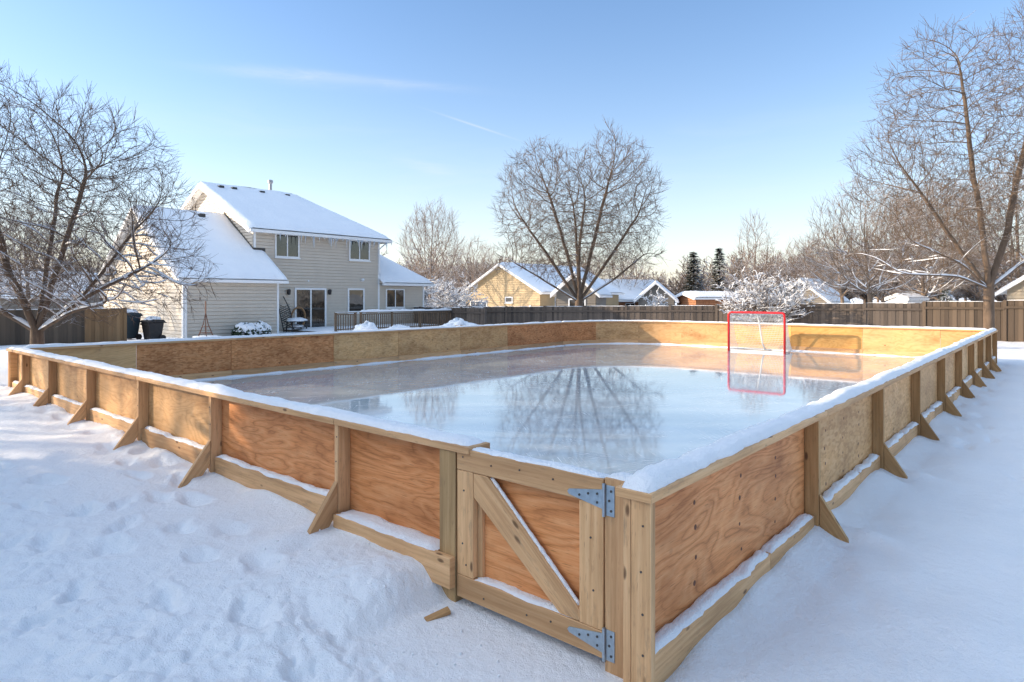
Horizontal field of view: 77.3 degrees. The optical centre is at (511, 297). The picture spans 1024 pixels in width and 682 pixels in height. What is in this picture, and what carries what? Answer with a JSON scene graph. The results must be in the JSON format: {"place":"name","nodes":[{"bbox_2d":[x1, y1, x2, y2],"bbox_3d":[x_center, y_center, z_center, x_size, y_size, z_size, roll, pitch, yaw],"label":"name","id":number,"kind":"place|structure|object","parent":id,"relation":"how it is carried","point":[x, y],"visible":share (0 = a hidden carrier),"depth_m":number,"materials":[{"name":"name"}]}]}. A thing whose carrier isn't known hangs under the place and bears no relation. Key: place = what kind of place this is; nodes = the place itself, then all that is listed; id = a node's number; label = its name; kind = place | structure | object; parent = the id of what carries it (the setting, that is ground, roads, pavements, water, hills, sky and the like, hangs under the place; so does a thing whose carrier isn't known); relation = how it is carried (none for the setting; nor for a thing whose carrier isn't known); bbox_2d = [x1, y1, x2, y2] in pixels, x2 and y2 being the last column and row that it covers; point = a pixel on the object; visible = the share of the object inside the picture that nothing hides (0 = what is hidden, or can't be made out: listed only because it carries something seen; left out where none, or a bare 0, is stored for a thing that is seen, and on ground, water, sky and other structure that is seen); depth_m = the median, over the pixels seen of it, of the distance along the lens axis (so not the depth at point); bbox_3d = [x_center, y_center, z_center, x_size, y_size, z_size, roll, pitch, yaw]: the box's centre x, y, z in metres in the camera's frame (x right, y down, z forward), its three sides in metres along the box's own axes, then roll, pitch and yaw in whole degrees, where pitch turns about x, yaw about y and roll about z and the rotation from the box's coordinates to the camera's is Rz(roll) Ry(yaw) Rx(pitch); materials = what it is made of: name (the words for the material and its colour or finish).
{"place":"outdoors","nodes":[
{"label":"outdoors","id":0,"kind":"place"},
{"bbox_2d":[0,296,1023,681],"bbox_3d":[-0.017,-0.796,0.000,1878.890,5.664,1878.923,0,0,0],"label":"snow ground","id":1,"kind":"structure","parent":0,"point":[106,548],"depth_m":3.60,"materials":[{"name":"white snow"}]},
{"bbox_2d":[0,309,84,345],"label":"wooden fence","id":2,"kind":"object","parent":1,"relation":"on","point":[12,332],"visible":0.36,"depth_m":22.67,"materials":[{"name":"brown wood"}]},
{"bbox_2d":[0,271,103,309],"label":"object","id":3,"kind":"structure","parent":1,"relation":"on","point":[13,306],"depth_m":62.62,"materials":[{"name":"brown plant"}]},
{"bbox_2d":[0,202,105,308],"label":"bare tree","id":4,"kind":"object","parent":1,"relation":"on","point":[38,264],"visible":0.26,"depth_m":43.93,"materials":[{"name":"brown plant"}]},
{"bbox_2d":[85,307,126,342],"bbox_3d":[-15.062,1.230,23.750,0.130,1.755,1.353,0,0,44],"label":"wooden fence","id":5,"kind":"object","parent":1,"relation":"on","point":[115,331],"visible":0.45,"depth_m":23.73,"materials":[{"name":"brown wood"}]},
{"bbox_2d":[0,60,225,343],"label":"bare tree","id":6,"kind":"object","parent":1,"relation":"on","point":[37,327],"visible":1,"depth_m":13.45,"materials":[{"name":"brown plant"}]},
{"bbox_2d":[127,309,142,338],"bbox_3d":[-15.133,1.034,25.238,0.720,1.259,0.891,0,0,25],"label":"wheelie bin","id":7,"kind":"object","parent":1,"relation":"on","point":[132,330],"visible":0.34,"depth_m":25.14,"materials":[{"name":"teal plastic"}]},
{"bbox_2d":[139,316,166,339],"bbox_3d":[-14.228,1.212,25.438,0.639,0.997,0.788,0,0,31],"label":"wheelie bin","id":8,"kind":"object","parent":1,"relation":"on","point":[150,329],"visible":0.89,"depth_m":25.22,"materials":[{"name":"black plastic"}]},
{"bbox_2d":[192,301,220,337],"bbox_3d":[-12.470,0.927,26.187,1.458,1.570,0.958,0,0,0],"label":"garden obelisk","id":9,"kind":"object","parent":1,"relation":"on","point":[205,326],"visible":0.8,"depth_m":26.26,"materials":[{"name":"metal"}]},
{"bbox_2d":[230,322,258,335],"bbox_3d":[-11.666,1.374,28.012,1.220,0.663,1.112,0,0,0],"label":"shrub","id":10,"kind":"object","parent":1,"relation":"on","point":[244,328],"visible":0.98,"depth_m":27.70,"materials":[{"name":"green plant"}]},
{"bbox_2d":[6,347,489,601],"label":"rink wall","id":11,"kind":"structure","parent":1,"relation":"on","point":[389,484],"depth_m":4.80,"materials":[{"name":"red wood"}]},
{"bbox_2d":[251,320,271,334],"bbox_3d":[-11.233,1.352,28.603,0.951,0.712,1.007,0,0,0],"label":"shrub","id":12,"kind":"object","parent":1,"relation":"on","point":[264,328],"visible":0.76,"depth_m":28.37,"materials":[{"name":"white plant"}]},
{"bbox_2d":[97,180,434,337],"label":"house","id":13,"kind":"structure","parent":1,"relation":"on","point":[269,249],"depth_m":32.47,"materials":[{"name":"beige plastic"}]},
{"bbox_2d":[274,234,300,258],"bbox_3d":[-11.387,-2.606,32.493,0.090,1.266,1.416,0,0,41],"label":"window","id":14,"kind":"structure","parent":13,"relation":"in","point":[288,247],"depth_m":32.49,"materials":[{"name":"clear glass"}]},
{"bbox_2d":[294,288,326,326],"bbox_3d":[-10.530,0.646,33.514,0.050,2.315,1.857,0,0,41],"label":"sliding door","id":15,"kind":"structure","parent":13,"relation":"in","point":[313,300],"depth_m":33.59,"materials":[{"name":"clear glass"}]},
{"bbox_2d":[347,288,364,313],"bbox_3d":[-8.661,0.186,35.645,0.090,1.409,1.193,0,0,41],"label":"window","id":16,"kind":"structure","parent":13,"relation":"in","point":[356,296],"depth_m":35.62,"materials":[{"name":"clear glass"}]},
{"bbox_2d":[348,240,370,261],"bbox_3d":[-8.517,-2.615,35.812,0.090,1.181,1.453,0,0,41],"label":"window","id":17,"kind":"structure","parent":13,"relation":"in","point":[355,252],"depth_m":35.80,"materials":[{"name":"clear glass"}]},
{"bbox_2d":[385,289,405,308],"bbox_3d":[-6.862,0.071,37.732,0.090,1.185,1.465,0,0,41],"label":"window","id":18,"kind":"structure","parent":13,"relation":"in","point":[395,298],"depth_m":37.73,"materials":[{"name":"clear glass"}]},
{"bbox_2d":[10,321,562,386],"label":"rink wall","id":19,"kind":"structure","parent":1,"relation":"on","point":[197,358],"depth_m":14.09,"materials":[{"name":"beige wood"}]},
{"bbox_2d":[279,296,294,331],"bbox_3d":[-11.308,0.804,31.799,0.991,1.774,0.609,0,0,41],"label":"folded lounger","id":20,"kind":"object","parent":1,"relation":"on","point":[290,315],"visible":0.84,"depth_m":31.67,"materials":[{"name":"black metal"}]},
{"bbox_2d":[353,320,377,329],"bbox_3d":[-6.226,1.321,27.518,1.057,0.705,1.296,0,0,41],"label":"snow heap","id":21,"kind":"object","parent":1,"relation":"on","point":[366,325],"visible":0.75,"depth_m":27.25,"materials":[{"name":"white snow"}]},
{"bbox_2d":[284,308,451,331],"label":"deck","id":22,"kind":"structure","parent":1,"relation":"on","point":[336,328],"depth_m":32.48,"materials":[{"name":"brown wood"}]},
{"bbox_2d":[284,317,308,331],"bbox_3d":[-10.612,1.321,31.512,0.779,0.722,1.084,0,0,41],"label":"patio table","id":23,"kind":"object","parent":22,"relation":"on","point":[297,319],"visible":0.97,"depth_m":31.30,"materials":[{"name":"black metal"}]},
{"bbox_2d":[290,306,305,327],"bbox_3d":[-10.944,1.040,32.765,0.216,1.198,0.899,0,0,41],"label":"patio chair","id":24,"kind":"object","parent":22,"relation":"on","point":[301,308],"visible":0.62,"depth_m":32.83,"materials":[{"name":"wicker"}]},
{"bbox_2d":[386,324,409,328],"bbox_3d":[-5.088,1.437,28.586,1.086,0.518,1.769,0,0,41],"label":"snow heap","id":25,"kind":"object","parent":1,"relation":"on","point":[398,326],"visible":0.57,"depth_m":28.34,"materials":[{"name":"white snow"}]},
{"bbox_2d":[392,198,465,307],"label":"bare tree","id":26,"kind":"object","parent":1,"relation":"on","point":[430,236],"visible":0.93,"depth_m":57.53,"materials":[{"name":"brown plant"}]},
{"bbox_2d":[424,286,441,306],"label":"bush","id":27,"kind":"object","parent":1,"relation":"on","point":[426,292],"visible":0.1,"depth_m":43.40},
{"bbox_2d":[424,606,450,621],"bbox_3d":[-0.398,1.697,3.420,0.140,0.024,0.040,-13,20,-28],"label":"wood scrap","id":28,"kind":"object","parent":1,"relation":"on","point":[442,612],"visible":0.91,"depth_m":3.42,"materials":[{"name":"brown wood"}]},
{"bbox_2d":[414,307,486,324],"bbox_3d":[-4.130,1.486,36.600,0.130,1.991,8.831,0,0,-39],"label":"wooden fence","id":29,"kind":"object","parent":1,"relation":"on","point":[477,316],"visible":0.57,"depth_m":34.73,"materials":[{"name":"brown wood"}]},
{"bbox_2d":[425,271,488,307],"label":"bush","id":30,"kind":"object","parent":1,"relation":"on","point":[443,299],"visible":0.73,"depth_m":46.44,"materials":[{"name":"white plant"}]},
{"bbox_2d":[441,317,476,325],"bbox_3d":[-2.513,1.334,29.532,1.495,0.892,2.933,0,0,41],"label":"snow heap","id":31,"kind":"object","parent":1,"relation":"on","point":[456,321],"visible":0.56,"depth_m":29.07,"materials":[{"name":"white snow"}]},
{"bbox_2d":[438,235,499,291],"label":"bare tree","id":32,"kind":"object","parent":1,"relation":"on","point":[471,274],"visible":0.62,"depth_m":65.39,"materials":[{"name":"brown plant"}]},
{"bbox_2d":[0,239,1023,308],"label":"treeline","id":33,"kind":"object","parent":1,"relation":"on","point":[677,288],"visible":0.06,"depth_m":81.28,"materials":[{"name":"brown plant"}]},
{"bbox_2d":[461,262,624,306],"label":"house","id":34,"kind":"structure","parent":1,"relation":"on","point":[517,287],"depth_m":57.74,"materials":[{"name":"beige"}]},
{"bbox_2d":[470,300,486,305],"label":"window","id":35,"kind":"structure","parent":34,"relation":"in","point":[471,303],"depth_m":59.95,"materials":[{"name":"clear glass"}]},
{"bbox_2d":[504,297,512,303],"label":"window","id":36,"kind":"structure","parent":34,"relation":"in","point":[508,300],"depth_m":57.24,"materials":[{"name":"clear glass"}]},
{"bbox_2d":[487,116,671,306],"bbox_3d":[4.244,-4.447,39.920,11.678,13.545,8.889,0,0,0],"label":"bare tree","id":37,"kind":"object","parent":1,"relation":"on","point":[579,298],"visible":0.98,"depth_m":39.41,"materials":[{"name":"brown plant"}]},
{"bbox_2d":[550,271,612,306],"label":"house","id":38,"kind":"structure","parent":1,"relation":"on","point":[598,298],"depth_m":50.73,"materials":[{"name":"beige"}]},
{"bbox_2d":[568,298,585,306],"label":"window","id":39,"kind":"structure","parent":38,"relation":"in","point":[571,303],"depth_m":50.62,"materials":[{"name":"white glass"}]},
{"bbox_2d":[469,305,714,323],"bbox_3d":[3.847,1.391,34.050,13.507,2.080,0.130,0,0,21],"label":"wooden fence","id":40,"kind":"object","parent":1,"relation":"on","point":[509,314],"visible":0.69,"depth_m":33.78,"materials":[{"name":"brown wood"}]},
{"bbox_2d":[605,472,632,678],"bbox_3d":[0.510,1.282,2.931,0.143,0.957,0.104,0,0,41],"label":"gate post","id":41,"kind":"object","parent":1,"relation":"on","point":[613,574],"visible":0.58,"depth_m":2.90,"materials":[{"name":"brown wood"}]},
{"bbox_2d":[457,447,614,662],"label":"rink gate","id":42,"kind":"structure","parent":41,"relation":"attached to","point":[531,542],"depth_m":3.23,"materials":[{"name":"brown wood"}]},
{"bbox_2d":[585,248,656,289],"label":"bare tree","id":43,"kind":"object","parent":1,"relation":"on","point":[633,277],"visible":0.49,"depth_m":69.06,"materials":[{"name":"brown plant"}]},
{"bbox_2d":[602,279,654,305],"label":"house","id":44,"kind":"structure","parent":1,"relation":"on","point":[632,293],"depth_m":67.84,"materials":[{"name":"white brick"}]},
{"bbox_2d":[640,287,667,305],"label":"bush","id":45,"kind":"object","parent":1,"relation":"on","point":[659,303],"visible":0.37,"depth_m":50.13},
{"bbox_2d":[633,280,678,305],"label":"house","id":46,"kind":"structure","parent":1,"relation":"on","point":[662,290],"depth_m":62.35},
{"bbox_2d":[682,251,705,290],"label":"conifer","id":47,"kind":"object","parent":1,"relation":"on","point":[692,280],"visible":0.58,"depth_m":71.85,"materials":[{"name":"green plant"}]},
{"bbox_2d":[675,291,742,305],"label":"house","id":48,"kind":"structure","parent":1,"relation":"on","point":[697,297],"depth_m":60.53,"materials":[{"name":"red brick"}]},
{"bbox_2d":[707,247,730,290],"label":"conifer","id":49,"kind":"object","parent":1,"relation":"on","point":[718,257],"visible":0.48,"depth_m":73.87,"materials":[{"name":"green plant"}]},
{"bbox_2d":[729,258,747,304],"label":"conifer","id":50,"kind":"object","parent":1,"relation":"on","point":[738,276],"visible":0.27,"depth_m":79.95,"materials":[{"name":"green plant"}]},
{"bbox_2d":[713,211,797,303],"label":"bare tree","id":51,"kind":"object","parent":1,"relation":"on","point":[753,264],"visible":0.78,"depth_m":61.60,"materials":[{"name":"brown plant"}]},
{"bbox_2d":[713,266,825,323],"bbox_3d":[12.054,0.296,30.189,4.969,3.489,5.201,0,0,38],"label":"bush","id":52,"kind":"object","parent":1,"relation":"on","point":[764,299],"visible":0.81,"depth_m":29.45,"materials":[{"name":"white plant"}]},
{"bbox_2d":[562,320,986,356],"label":"rink wall","id":53,"kind":"structure","parent":1,"relation":"on","point":[913,341],"depth_m":19.50,"materials":[{"name":"brown wood"}]},
{"bbox_2d":[615,328,1001,681],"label":"rink wall","id":54,"kind":"structure","parent":1,"relation":"on","point":[715,532],"depth_m":3.74,"materials":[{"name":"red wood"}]},
{"bbox_2d":[772,234,844,288],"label":"bare tree","id":55,"kind":"object","parent":1,"relation":"on","point":[790,250],"visible":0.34,"depth_m":65.79,"materials":[{"name":"brown plant"}]},
{"bbox_2d":[780,277,850,303],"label":"house","id":56,"kind":"structure","parent":1,"relation":"on","point":[823,299],"depth_m":57.01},
{"bbox_2d":[715,302,922,326],"bbox_3d":[13.517,1.209,28.950,8.680,2.068,0.130,0,0,37],"label":"wooden fence","id":57,"kind":"object","parent":1,"relation":"on","point":[888,314],"visible":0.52,"depth_m":27.90,"materials":[{"name":"brown wood"}]},
{"bbox_2d":[792,219,885,302],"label":"bare tree","id":58,"kind":"object","parent":1,"relation":"on","point":[838,280],"visible":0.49,"depth_m":51.93,"materials":[{"name":"brown plant"}]},
{"bbox_2d":[794,173,947,302],"bbox_3d":[22.200,-2.895,40.024,8.967,9.818,7.607,0,0,0],"label":"bare tree","id":59,"kind":"object","parent":1,"relation":"on","point":[868,290],"visible":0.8,"depth_m":39.66,"materials":[{"name":"brown plant"}]},
{"bbox_2d":[885,293,928,302],"bbox_3d":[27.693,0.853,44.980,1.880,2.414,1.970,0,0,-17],"label":"house","id":60,"kind":"structure","parent":1,"relation":"on","point":[918,298],"depth_m":44.35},
{"bbox_2d":[858,179,994,300],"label":"bare tree","id":61,"kind":"object","parent":1,"relation":"on","point":[924,291],"visible":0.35,"depth_m":44.40,"materials":[{"name":"brown plant"}]},
{"bbox_2d":[831,0,1023,328],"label":"bare tree","id":62,"kind":"object","parent":1,"relation":"on","point":[989,282],"visible":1,"depth_m":20.52,"materials":[{"name":"brown plant"}]},
{"bbox_2d":[878,171,1015,301],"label":"bare tree","id":63,"kind":"object","parent":1,"relation":"on","point":[940,285],"visible":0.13,"depth_m":57.30,"materials":[{"name":"brown plant"}]},
{"bbox_2d":[937,289,956,300],"bbox_3d":[24.421,0.759,35.964,2.675,2.451,2.561,0,0,0],"label":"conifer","id":64,"kind":"object","parent":1,"relation":"on","point":[946,296],"visible":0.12,"depth_m":35.91,"materials":[{"name":"green plant"}]},
{"bbox_2d":[923,300,1023,341],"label":"wooden fence","id":65,"kind":"object","parent":1,"relation":"on","point":[1009,321],"visible":0.6,"depth_m":25.09,"materials":[{"name":"brown wood"}]},
{"bbox_2d":[933,144,1023,299],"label":"bare tree","id":66,"kind":"object","parent":1,"relation":"on","point":[1018,259],"visible":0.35,"depth_m":42.31,"materials":[{"name":"brown plant"}]},
{"bbox_2d":[994,275,1023,300],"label":"house","id":67,"kind":"structure","parent":1,"relation":"on","point":[1013,290],"depth_m":36.83,"materials":[{"name":"beige plastic"}]},
{"bbox_2d":[0,0,1023,285],"label":"sky","id":68,"kind":"structure","parent":0,"point":[367,112],"materials":[{"name":"blue"}]},
{"bbox_2d":[196,344,915,474],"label":"ice","id":69,"kind":"structure","parent":0,"point":[609,409],"depth_m":10.88,"materials":[{"name":"ice"}]},
{"bbox_2d":[193,342,919,380],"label":"snow bank","id":70,"kind":"structure","parent":69,"relation":"on","point":[222,377],"depth_m":17.53,"materials":[{"name":"white snow"}]},
{"bbox_2d":[728,311,792,353],"bbox_3d":[7.448,1.009,19.187,1.708,1.203,0.842,0,0,41],"label":"hockey goal","id":71,"kind":"object","parent":69,"relation":"on","point":[766,350],"visible":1,"depth_m":19.17,"materials":[{"name":"red paint"}]}
]}

